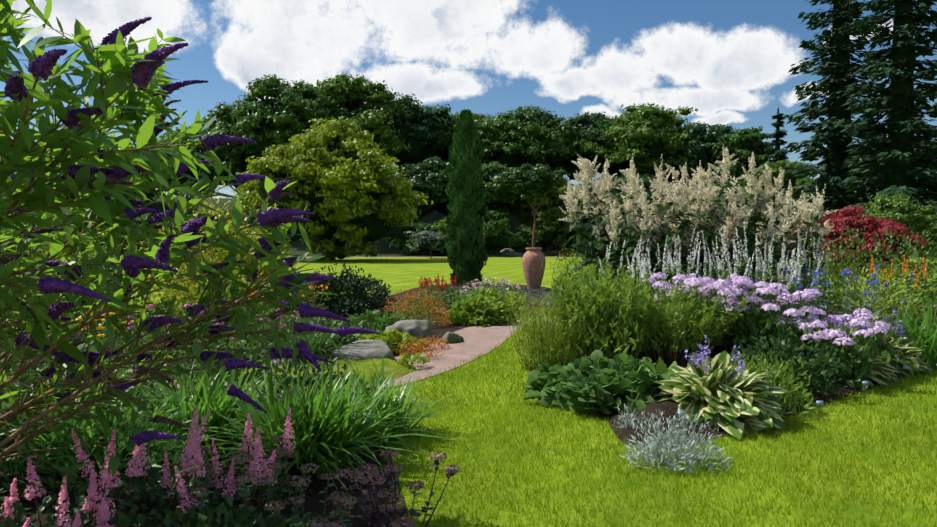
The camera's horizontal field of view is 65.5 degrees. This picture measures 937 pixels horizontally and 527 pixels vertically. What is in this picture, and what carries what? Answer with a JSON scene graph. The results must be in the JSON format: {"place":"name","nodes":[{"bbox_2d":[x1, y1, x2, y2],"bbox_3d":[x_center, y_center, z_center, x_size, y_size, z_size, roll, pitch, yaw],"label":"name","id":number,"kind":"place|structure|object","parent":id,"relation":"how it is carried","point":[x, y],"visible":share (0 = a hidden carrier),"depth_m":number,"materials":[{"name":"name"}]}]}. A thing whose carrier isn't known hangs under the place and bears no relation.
{"place":"outdoors","nodes":[
{"label":"outdoors","id":0,"kind":"place"},
{"bbox_2d":[0,284,560,526],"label":"bed soil","id":1,"kind":"structure","parent":0,"point":[312,504],"depth_m":4.57,"materials":[{"name":"brown soil"}]},
{"bbox_2d":[0,276,97,377],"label":"plant","id":2,"kind":"object","parent":1,"relation":"on","point":[53,365],"visible":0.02,"depth_m":8.56,"materials":[{"name":"green plant"}]},
{"bbox_2d":[0,429,145,526],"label":"astilbe plant","id":3,"kind":"object","parent":1,"relation":"on","point":[102,512],"visible":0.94,"depth_m":3.57,"materials":[{"name":"pink plant"}]},
{"bbox_2d":[0,317,146,471],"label":"bigleaf plant","id":4,"kind":"object","parent":1,"relation":"on","point":[5,403],"visible":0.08,"depth_m":5.31,"materials":[{"name":"green plant"}]},
{"bbox_2d":[1,207,151,337],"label":"gold shrub","id":5,"kind":"object","parent":1,"relation":"on","point":[62,252],"visible":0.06,"depth_m":11.99,"materials":[{"name":"yellow plant"}]},
{"bbox_2d":[0,351,184,484],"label":"iris plant","id":6,"kind":"object","parent":1,"relation":"on","point":[51,440],"visible":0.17,"depth_m":4.88,"materials":[{"name":"green plant"}]},
{"bbox_2d":[0,385,213,504],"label":"clump","id":7,"kind":"object","parent":1,"relation":"on","point":[129,444],"visible":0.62,"depth_m":4.50,"materials":[{"name":"green plant"}]},
{"bbox_2d":[71,406,248,526],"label":"astilbe plant","id":8,"kind":"object","parent":1,"relation":"on","point":[183,497],"visible":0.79,"depth_m":3.95,"materials":[{"name":"pink plant"}]},
{"bbox_2d":[80,295,251,369],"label":"plant","id":9,"kind":"object","parent":1,"relation":"on","point":[175,313],"visible":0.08,"depth_m":9.00,"materials":[{"name":"green plant"}]},
{"bbox_2d":[0,0,379,517],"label":"butterfly bush","id":10,"kind":"object","parent":1,"relation":"on","point":[37,179],"visible":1,"depth_m":3.28,"materials":[{"name":"green plant"}]},
{"bbox_2d":[90,353,297,463],"bbox_3d":[-2.001,1.017,5.494,1.707,0.757,1.646,0,2,-2],"label":"iris plant","id":11,"kind":"object","parent":1,"relation":"on","point":[216,402],"visible":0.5,"depth_m":5.31,"materials":[{"name":"green plant"}]},
{"bbox_2d":[95,309,293,429],"bbox_3d":[-2.448,0.878,6.296,2.143,0.975,1.165,0,2,-2],"label":"plant","id":12,"kind":"object","parent":1,"relation":"on","point":[215,370],"visible":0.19,"depth_m":6.25,"materials":[{"name":"green plant"}]},
{"bbox_2d":[106,493,324,526],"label":"dark plant","id":13,"kind":"object","parent":1,"relation":"on","point":[229,519],"visible":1,"depth_m":3.50,"materials":[{"name":"green plant"}]},
{"bbox_2d":[139,176,328,322],"bbox_3d":[-4.457,-0.250,13.908,3.500,2.795,3.124,0,2,-2],"label":"gold shrub","id":14,"kind":"object","parent":1,"relation":"on","point":[189,283],"visible":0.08,"depth_m":13.63,"materials":[{"name":"plant"}]},
{"bbox_2d":[179,274,299,332],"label":"bush","id":15,"kind":"object","parent":1,"relation":"on","point":[228,287],"visible":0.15,"depth_m":11.92,"materials":[{"name":"green plant"}]},
{"bbox_2d":[183,296,298,399],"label":"monarda plant","id":16,"kind":"object","parent":1,"relation":"on","point":[279,317],"visible":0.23,"depth_m":6.33,"materials":[{"name":"green plant"}]},
{"bbox_2d":[194,406,306,519],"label":"astilbe plant","id":17,"kind":"object","parent":1,"relation":"on","point":[258,454],"visible":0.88,"depth_m":4.15,"materials":[{"name":"pink plant"}]},
{"bbox_2d":[184,435,320,526],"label":"sedum","id":18,"kind":"object","parent":1,"relation":"on","point":[244,493],"visible":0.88,"depth_m":3.95,"materials":[{"name":"purple plant"}]},
{"bbox_2d":[229,290,332,356],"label":"shrub","id":19,"kind":"object","parent":1,"relation":"on","point":[266,328],"visible":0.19,"depth_m":10.09,"materials":[{"name":"green plant"}]},
{"bbox_2d":[227,357,370,409],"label":"plant","id":20,"kind":"object","parent":1,"relation":"on","point":[309,377],"visible":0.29,"depth_m":6.80,"materials":[{"name":"green plant"}]},
{"bbox_2d":[255,471,361,526],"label":"sedum","id":21,"kind":"object","parent":1,"relation":"on","point":[337,497],"visible":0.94,"depth_m":3.76,"materials":[{"name":"purple plant"}]},
{"bbox_2d":[172,354,457,497],"bbox_3d":[-1.137,1.014,5.046,1.730,0.788,1.868,-1,2,-34],"label":"iris plant","id":22,"kind":"object","parent":1,"relation":"on","point":[327,432],"visible":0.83,"depth_m":4.79,"materials":[{"name":"green plant"}]},
{"bbox_2d":[250,284,383,366],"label":"daylily plant","id":23,"kind":"object","parent":1,"relation":"on","point":[319,350],"visible":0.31,"depth_m":9.17,"materials":[{"name":"green plant"}]},
{"bbox_2d":[230,356,415,388],"bbox_3d":[-1.675,1.229,8.640,2.094,0.103,2.187,0,2,-2],"label":"moss mound","id":24,"kind":"object","parent":1,"relation":"on","point":[403,369],"visible":0.31,"depth_m":8.51,"materials":[{"name":"green plant"}]},
{"bbox_2d":[395,351,430,364],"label":"plant","id":25,"kind":"object","parent":24,"relation":"on","point":[406,358],"visible":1,"depth_m":8.86,"materials":[{"name":"green plant"}]},
{"bbox_2d":[290,315,381,351],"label":"geranium plant","id":26,"kind":"object","parent":1,"relation":"on","point":[348,339],"visible":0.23,"depth_m":10.55,"materials":[{"name":"green plant"}]},
{"bbox_2d":[295,262,397,317],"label":"shrub","id":27,"kind":"object","parent":1,"relation":"on","point":[341,302],"visible":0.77,"depth_m":15.42,"materials":[{"name":"green plant"}]},
{"bbox_2d":[330,339,395,360],"bbox_3d":[-1.338,1.147,9.416,0.840,0.287,0.734,0,2,-2],"label":"rock","id":28,"kind":"object","parent":1,"relation":"on","point":[367,349],"visible":0.52,"depth_m":9.24,"materials":[{"name":"stone"}]},
{"bbox_2d":[347,309,421,330],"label":"geranium plant","id":29,"kind":"object","parent":1,"relation":"on","point":[383,321],"visible":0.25,"depth_m":12.01,"materials":[{"name":"green plant"}]},
{"bbox_2d":[306,353,466,455],"bbox_3d":[-0.719,1.053,5.798,1.381,0.666,1.683,1,2,21],"label":"iris plant","id":30,"kind":"object","parent":1,"relation":"on","point":[387,402],"visible":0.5,"depth_m":5.64,"materials":[{"name":"green plant"}]},
{"bbox_2d":[358,328,429,353],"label":"groundcover plant","id":31,"kind":"object","parent":1,"relation":"on","point":[392,338],"visible":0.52,"depth_m":10.19,"materials":[{"name":"green plant"}]},
{"bbox_2d":[335,449,461,526],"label":"sedum","id":32,"kind":"object","parent":1,"relation":"on","point":[390,468],"visible":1,"depth_m":3.84,"materials":[{"name":"purple plant"}]},
{"bbox_2d":[385,320,431,342],"bbox_3d":[-0.959,1.050,11.335,0.782,0.370,0.736,0,2,-2],"label":"rock","id":33,"kind":"object","parent":1,"relation":"on","point":[417,328],"visible":0.38,"depth_m":11.13,"materials":[{"name":"stone"}]},
{"bbox_2d":[379,286,452,326],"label":"spirea bush","id":34,"kind":"object","parent":1,"relation":"on","point":[437,311],"visible":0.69,"depth_m":13.39,"materials":[{"name":"orange plant"}]},
{"bbox_2d":[413,274,462,295],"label":"celosia plant","id":35,"kind":"object","parent":1,"relation":"on","point":[437,285],"visible":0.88,"depth_m":20.89,"materials":[{"name":"red plant"}]},
{"bbox_2d":[393,287,485,317],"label":"flowering plant","id":36,"kind":"object","parent":1,"relation":"on","point":[451,302],"visible":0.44,"depth_m":15.30,"materials":[{"name":"green plant"}]},
{"bbox_2d":[444,109,488,288],"bbox_3d":[-0.086,-2.054,23.923,1.494,6.010,1.526,0,2,-2],"label":"cypress tree","id":37,"kind":"object","parent":1,"relation":"on","point":[466,189],"visible":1,"depth_m":23.53,"materials":[{"name":"green plant"}]},
{"bbox_2d":[442,287,519,325],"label":"shrub","id":38,"kind":"object","parent":1,"relation":"on","point":[471,311],"visible":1,"depth_m":13.57,"materials":[{"name":"green plant"}]},
{"bbox_2d":[455,286,528,312],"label":"flowering plant","id":39,"kind":"object","parent":1,"relation":"on","point":[513,301],"visible":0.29,"depth_m":16.34,"materials":[{"name":"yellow plant"}]},
{"bbox_2d":[459,277,528,296],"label":"flowering plant","id":40,"kind":"object","parent":1,"relation":"on","point":[492,284],"visible":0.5,"depth_m":20.24,"materials":[{"name":"plant"}]},
{"bbox_2d":[522,248,545,293],"bbox_3d":[1.977,0.214,22.041,0.710,1.385,0.710,0,2,-2],"label":"terracotta urn","id":41,"kind":"object","parent":1,"relation":"on","point":[533,262],"visible":0.92,"depth_m":21.80,"materials":[{"name":"brown ceramic"}]},
{"bbox_2d":[0,186,936,526],"bbox_3d":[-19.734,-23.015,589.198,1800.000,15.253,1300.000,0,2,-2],"label":"lawn","id":42,"kind":"structure","parent":0,"point":[858,460],"depth_m":5.16,"materials":[{"name":"green plant"}]},
{"bbox_2d":[141,127,233,220],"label":"tree","id":43,"kind":"object","parent":42,"relation":"on","point":[182,180],"visible":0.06,"depth_m":107.24,"materials":[{"name":"green plant"}]},
{"bbox_2d":[185,102,258,232],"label":"tree","id":44,"kind":"object","parent":42,"relation":"on","point":[239,163],"visible":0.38,"depth_m":95.61,"materials":[{"name":"green plant"}]},
{"bbox_2d":[219,74,352,172],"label":"tree","id":45,"kind":"object","parent":42,"relation":"on","point":[284,113],"visible":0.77,"depth_m":90.03,"materials":[{"name":"green plant"}]},
{"bbox_2d":[229,116,433,260],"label":"beech tree","id":46,"kind":"object","parent":42,"relation":"on","point":[352,190],"visible":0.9,"depth_m":57.82,"materials":[{"name":"green plant"}]},
{"bbox_2d":[298,72,412,160],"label":"tree","id":47,"kind":"object","parent":42,"relation":"on","point":[367,103],"visible":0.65,"depth_m":95.85,"materials":[{"name":"green plant"}]},
{"bbox_2d":[376,93,457,172],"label":"tree","id":48,"kind":"object","parent":42,"relation":"on","point":[420,134],"visible":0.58,"depth_m":99.33,"materials":[{"name":"green plant"}]},
{"bbox_2d":[389,220,447,253],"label":"shrub","id":49,"kind":"object","parent":42,"relation":"on","point":[411,246],"visible":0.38,"depth_m":80.77,"materials":[{"name":"green plant"}]},
{"bbox_2d":[396,156,450,223],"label":"tree","id":50,"kind":"object","parent":42,"relation":"on","point":[429,178],"visible":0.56,"depth_m":86.32,"materials":[{"name":"green plant"}]},
{"bbox_2d":[412,230,448,258],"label":"pear tree","id":51,"kind":"object","parent":42,"relation":"on","point":[433,240],"visible":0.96,"depth_m":68.94,"materials":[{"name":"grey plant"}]},
{"bbox_2d":[433,111,492,162],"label":"tree","id":52,"kind":"object","parent":42,"relation":"on","point":[449,130],"visible":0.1,"depth_m":104.19,"materials":[{"name":"green plant"}]},
{"bbox_2d":[445,161,532,220],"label":"tree","id":53,"kind":"object","parent":42,"relation":"on","point":[500,196],"visible":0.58,"depth_m":84.93,"materials":[{"name":"green plant"}]},
{"bbox_2d":[476,210,523,255],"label":"shrub","id":54,"kind":"object","parent":42,"relation":"on","point":[495,234],"visible":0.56,"depth_m":78.74,"materials":[{"name":"green plant"}]},
{"bbox_2d":[499,228,545,252],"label":"shrub","id":55,"kind":"object","parent":42,"relation":"on","point":[526,239],"visible":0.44,"depth_m":81.87,"materials":[{"name":"green plant"}]},
{"bbox_2d":[474,105,589,220],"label":"tree","id":56,"kind":"object","parent":42,"relation":"on","point":[532,136],"visible":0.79,"depth_m":95.83,"materials":[{"name":"green plant"}]},
{"bbox_2d":[499,162,570,247],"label":"pine tree","id":57,"kind":"object","parent":42,"relation":"on","point":[539,180],"visible":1,"depth_m":78.92,"materials":[{"name":"green plant"}]},
{"bbox_2d":[524,208,570,254],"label":"shrub","id":58,"kind":"object","parent":42,"relation":"on","point":[548,228],"visible":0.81,"depth_m":81.42,"materials":[{"name":"green plant"}]},
{"bbox_2d":[515,182,593,234],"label":"tree","id":59,"kind":"object","parent":42,"relation":"on","point":[553,200],"visible":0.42,"depth_m":83.24,"materials":[{"name":"green plant"}]},
{"bbox_2d":[550,220,598,254],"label":"shrub","id":60,"kind":"object","parent":42,"relation":"on","point":[570,243],"visible":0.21,"depth_m":80.83,"materials":[{"name":"green plant"}]},
{"bbox_2d":[549,111,625,191],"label":"tree","id":61,"kind":"object","parent":42,"relation":"on","point":[585,125],"visible":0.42,"depth_m":98.08,"materials":[{"name":"green plant"}]},
{"bbox_2d":[570,174,665,224],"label":"tree","id":62,"kind":"object","parent":42,"relation":"on","point":[646,182],"visible":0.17,"depth_m":81.22,"materials":[{"name":"green plant"}]},
{"bbox_2d":[574,103,701,185],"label":"tree","id":63,"kind":"object","parent":42,"relation":"on","point":[638,132],"visible":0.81,"depth_m":93.56,"materials":[{"name":"green plant"}]},
{"bbox_2d":[618,405,731,474],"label":"artemisia plant","id":64,"kind":"object","parent":42,"relation":"on","point":[651,442],"visible":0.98,"depth_m":5.00,"materials":[{"name":"silver plant"}]},
{"bbox_2d":[655,122,753,187],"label":"tree","id":65,"kind":"object","parent":42,"relation":"on","point":[707,135],"visible":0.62,"depth_m":93.18,"materials":[{"name":"green plant"}]},
{"bbox_2d":[517,307,936,446],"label":"garden bed","id":66,"kind":"object","parent":42,"relation":"on","point":[668,407],"visible":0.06,"depth_m":6.32,"materials":[{"name":"brown soil"}]},
{"bbox_2d":[506,293,561,370],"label":"goldenrod plant","id":67,"kind":"object","parent":66,"relation":"on","point":[518,328],"visible":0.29,"depth_m":8.76,"materials":[{"name":"green plant"}]},
{"bbox_2d":[523,362,565,391],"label":"leafy plant","id":68,"kind":"object","parent":66,"relation":"on","point":[546,373],"visible":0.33,"depth_m":7.41,"materials":[{"name":"green plant"}]},
{"bbox_2d":[511,285,595,379],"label":"shrub","id":69,"kind":"object","parent":66,"relation":"on","point":[551,356],"visible":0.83,"depth_m":7.87,"materials":[{"name":"green plant"}]},
{"bbox_2d":[560,256,636,328],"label":"tall green plant","id":70,"kind":"object","parent":66,"relation":"on","point":[592,271],"visible":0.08,"depth_m":9.01,"materials":[{"name":"plant"}]},
{"bbox_2d":[538,265,660,362],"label":"shrub","id":71,"kind":"object","parent":66,"relation":"on","point":[609,336],"visible":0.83,"depth_m":7.89,"materials":[{"name":"plant"}]},
{"bbox_2d":[522,350,678,415],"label":"leafy plant","id":72,"kind":"object","parent":66,"relation":"on","point":[586,383],"visible":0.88,"depth_m":6.57,"materials":[{"name":"green plant"}]},
{"bbox_2d":[598,239,666,299],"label":"flowering plant","id":73,"kind":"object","parent":66,"relation":"on","point":[642,273],"depth_m":9.12,"materials":[{"name":"white plant"}]},
{"bbox_2d":[558,153,724,294],"bbox_3d":[2.510,-0.249,10.697,2.345,2.631,2.576,0,2,16],"label":"flowering plant","id":74,"kind":"object","parent":66,"relation":"on","point":[573,218],"visible":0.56,"depth_m":10.38,"materials":[{"name":"beige plant"}]},
{"bbox_2d":[564,147,768,287],"bbox_3d":[3.057,-0.313,11.044,2.879,2.738,2.502,0,2,-2],"label":"flowering plant","id":75,"kind":"object","parent":66,"relation":"on","point":[584,165],"visible":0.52,"depth_m":10.58,"materials":[{"name":"beige plant"}]},
{"bbox_2d":[583,277,754,361],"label":"bushy plant","id":76,"kind":"object","parent":66,"relation":"on","point":[668,335],"visible":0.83,"depth_m":7.88,"materials":[{"name":"plant"}]},
{"bbox_2d":[633,224,706,308],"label":"flowering plant","id":77,"kind":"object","parent":66,"relation":"on","point":[678,263],"depth_m":9.63,"materials":[{"name":"grey plant"}]},
{"bbox_2d":[642,270,755,357],"bbox_3d":[2.744,0.593,8.567,1.230,1.066,1.346,0,2,-2],"label":"phlox","id":78,"kind":"object","parent":66,"relation":"on","point":[742,281],"visible":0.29,"depth_m":8.33,"materials":[{"name":"purple plant"}]},
{"bbox_2d":[651,335,788,439],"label":"hosta plant","id":79,"kind":"object","parent":66,"relation":"on","point":[750,401],"visible":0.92,"depth_m":6.07,"materials":[{"name":"green plant"}]},
{"bbox_2d":[675,270,769,350],"bbox_3d":[3.085,0.598,9.045,1.118,1.029,1.236,0,2,-2],"label":"phlox","id":80,"kind":"object","parent":66,"relation":"on","point":[730,277],"visible":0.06,"depth_m":8.73,"materials":[{"name":"purple plant"}]},
{"bbox_2d":[692,221,806,322],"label":"flowering plant","id":81,"kind":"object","parent":66,"relation":"on","point":[720,266],"depth_m":9.41,"materials":[{"name":"grey plant"}]},
{"bbox_2d":[663,152,836,297],"bbox_3d":[4.183,-0.269,10.937,2.368,2.656,2.337,0,2,-2],"label":"flowering plant","id":82,"kind":"object","parent":66,"relation":"on","point":[777,219],"visible":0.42,"depth_m":10.44,"materials":[{"name":"beige plant"}]},
{"bbox_2d":[698,283,820,362],"bbox_3d":[3.373,0.681,8.370,1.128,0.960,1.341,-1,2,-39],"label":"phlox","id":83,"kind":"object","parent":66,"relation":"on","point":[768,330],"visible":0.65,"depth_m":8.10,"materials":[{"name":"purple plant"}]},
{"bbox_2d":[717,347,815,418],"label":"narrow plant","id":84,"kind":"object","parent":66,"relation":"on","point":[790,394],"visible":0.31,"depth_m":6.51,"materials":[{"name":"green plant"}]},
{"bbox_2d":[721,214,837,300],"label":"flowering plant","id":85,"kind":"object","parent":66,"relation":"on","point":[822,231],"visible":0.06,"depth_m":11.62,"materials":[{"name":"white plant"}]},
{"bbox_2d":[727,333,850,397],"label":"leafy plant","id":86,"kind":"object","parent":66,"relation":"on","point":[820,373],"visible":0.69,"depth_m":7.21,"materials":[{"name":"green plant"}]},
{"bbox_2d":[746,229,832,325],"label":"flowering plant","id":87,"kind":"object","parent":66,"relation":"on","point":[803,277],"depth_m":10.02,"materials":[{"name":"white plant"}]},
{"bbox_2d":[770,314,890,383],"bbox_3d":[3.946,0.924,7.920,1.065,0.750,1.091,-1,2,-18],"label":"phlox","id":88,"kind":"object","parent":66,"relation":"on","point":[853,335],"visible":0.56,"depth_m":7.66,"materials":[{"name":"purple plant"}]},
{"bbox_2d":[797,308,897,356],"bbox_3d":[4.428,0.876,8.490,0.917,0.757,1.014,0,2,-2],"label":"phlox","id":89,"kind":"object","parent":66,"relation":"on","point":[868,316],"visible":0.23,"depth_m":8.24,"materials":[{"name":"purple plant"}]},
{"bbox_2d":[785,265,914,336],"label":"flowering plant","id":90,"kind":"object","parent":66,"relation":"on","point":[849,272],"visible":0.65,"depth_m":9.01,"materials":[{"name":"blue plant"}]},
{"bbox_2d":[812,314,901,390],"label":"hosta plant","id":91,"kind":"object","parent":66,"relation":"on","point":[886,375],"visible":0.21,"depth_m":7.78,"materials":[{"name":"green plant"}]},
{"bbox_2d":[783,222,936,319],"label":"bush","id":92,"kind":"object","parent":66,"relation":"on","point":[897,263],"visible":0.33,"depth_m":13.05,"materials":[{"name":"green plant"}]},
{"bbox_2d":[806,256,934,334],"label":"plant","id":93,"kind":"object","parent":66,"relation":"on","point":[884,312],"visible":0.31,"depth_m":10.04,"materials":[{"name":"green plant"}]},
{"bbox_2d":[850,255,927,327],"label":"orange plant","id":94,"kind":"object","parent":66,"relation":"on","point":[891,275],"visible":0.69,"depth_m":10.92,"materials":[{"name":"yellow plant"}]},
{"bbox_2d":[855,309,934,377],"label":"hosta plant","id":95,"kind":"object","parent":66,"relation":"on","point":[905,351],"visible":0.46,"depth_m":8.54,"materials":[{"name":"green plant"}]},
{"bbox_2d":[870,297,936,368],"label":"ornamental grass","id":96,"kind":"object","parent":66,"relation":"on","point":[923,339],"depth_m":8.87,"materials":[{"name":"green plant"}]},
{"bbox_2d":[876,254,936,310],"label":"flowering plant","id":97,"kind":"object","parent":66,"relation":"on","point":[919,266],"visible":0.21,"depth_m":14.61,"materials":[{"name":"green plant"}]},
{"bbox_2d":[705,126,772,183],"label":"tree","id":98,"kind":"object","parent":42,"relation":"on","point":[751,139],"visible":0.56,"depth_m":91.04,"materials":[{"name":"green plant"}]},
{"bbox_2d":[764,108,788,162],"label":"cedar tree","id":99,"kind":"object","parent":42,"relation":"on","point":[777,151],"visible":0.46,"depth_m":88.57,"materials":[{"name":"green plant"}]},
{"bbox_2d":[739,160,818,221],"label":"tree","id":100,"kind":"object","parent":42,"relation":"on","point":[776,169],"visible":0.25,"depth_m":77.25,"materials":[{"name":"green plant"}]},
{"bbox_2d":[768,0,890,263],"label":"fir tree","id":101,"kind":"object","parent":42,"relation":"on","point":[839,45],"visible":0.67,"depth_m":51.97,"materials":[{"name":"green plant"}]},
{"bbox_2d":[766,205,930,306],"bbox_3d":[8.755,-0.085,17.190,3.487,2.572,3.098,1,2,41],"label":"maple tree","id":102,"kind":"object","parent":42,"relation":"on","point":[841,219],"visible":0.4,"depth_m":16.33,"materials":[{"name":"red plant"}]},
{"bbox_2d":[838,0,936,267],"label":"fir tree","id":103,"kind":"object","parent":42,"relation":"on","point":[907,173],"visible":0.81,"depth_m":44.08,"materials":[{"name":"green plant"}]},
{"bbox_2d":[854,192,936,295],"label":"shrub","id":104,"kind":"object","parent":42,"relation":"on","point":[886,207],"visible":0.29,"depth_m":18.82,"materials":[{"name":"green plant"}]},
{"bbox_2d":[0,0,936,197],"label":"sky","id":105,"kind":"structure","parent":0,"point":[730,61],"materials":[{"name":"blue"}]},
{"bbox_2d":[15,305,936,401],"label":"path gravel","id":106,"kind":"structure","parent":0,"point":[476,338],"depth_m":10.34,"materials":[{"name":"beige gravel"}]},
{"bbox_2d":[73,310,145,388],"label":"rudbeckia plant","id":107,"kind":"object","parent":106,"relation":"on","point":[102,327],"visible":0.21,"depth_m":7.05,"materials":[{"name":"green plant"}]},
{"bbox_2d":[395,336,444,357],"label":"plant","id":108,"kind":"object","parent":106,"relation":"on","point":[419,347],"visible":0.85,"depth_m":9.72,"materials":[{"name":"orange plant"}]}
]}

